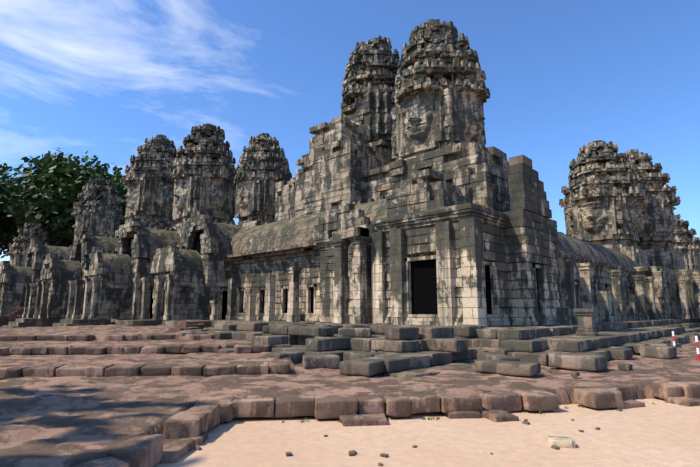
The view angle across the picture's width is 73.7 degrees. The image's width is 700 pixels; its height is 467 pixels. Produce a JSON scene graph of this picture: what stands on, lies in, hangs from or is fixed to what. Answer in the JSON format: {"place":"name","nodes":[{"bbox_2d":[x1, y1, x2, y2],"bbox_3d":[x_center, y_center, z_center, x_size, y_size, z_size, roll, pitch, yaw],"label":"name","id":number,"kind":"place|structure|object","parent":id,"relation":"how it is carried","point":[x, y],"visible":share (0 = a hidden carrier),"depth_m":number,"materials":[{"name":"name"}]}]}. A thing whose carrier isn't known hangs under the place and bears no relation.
{"place":"outdoors","nodes":[
{"label":"outdoors","id":0,"kind":"place"},
{"bbox_2d":[0,0,699,261],"label":"sky","id":1,"kind":"structure","parent":0,"point":[101,78],"materials":[{"name":"blue"}]},
{"bbox_2d":[153,348,699,466],"bbox_3d":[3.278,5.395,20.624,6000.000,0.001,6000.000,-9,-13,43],"label":"ground","id":2,"kind":"structure","parent":0,"point":[661,433],"depth_m":7.07,"materials":[{"name":"beige sand"}]},
{"bbox_2d":[0,147,127,257],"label":"trees","id":3,"kind":"object","parent":2,"relation":"on","point":[49,192],"visible":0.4,"depth_m":66.74,"materials":[{"name":"green plant"}]},
{"bbox_2d":[0,325,699,466],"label":"stone terrace","id":4,"kind":"structure","parent":2,"relation":"on","point":[107,396],"depth_m":9.76,"materials":[{"name":"stone"}]},
{"bbox_2d":[0,19,699,326],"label":"temple","id":5,"kind":"structure","parent":4,"relation":"on","point":[405,196],"depth_m":34.66,"materials":[{"name":"stone"}]},
{"bbox_2d":[0,309,699,376],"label":"stone steps","id":6,"kind":"structure","parent":4,"relation":"on","point":[586,343],"depth_m":16.03,"materials":[{"name":"stone"}]},
{"bbox_2d":[6,307,699,359],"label":"props","id":7,"kind":"object","parent":4,"relation":"on","point":[203,324],"visible":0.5,"depth_m":22.37,"materials":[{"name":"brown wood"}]},
{"bbox_2d":[154,343,681,465],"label":"debris","id":8,"kind":"object","parent":2,"relation":"on","point":[556,442],"visible":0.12,"depth_m":6.88,"materials":[{"name":"stone"}]},
{"bbox_2d":[678,339,699,348],"bbox_3d":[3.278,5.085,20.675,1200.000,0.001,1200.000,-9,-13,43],"label":"laterite","id":9,"kind":"object","parent":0,"point":[690,344],"depth_m":22.35,"materials":[{"name":"stone"}]}
]}

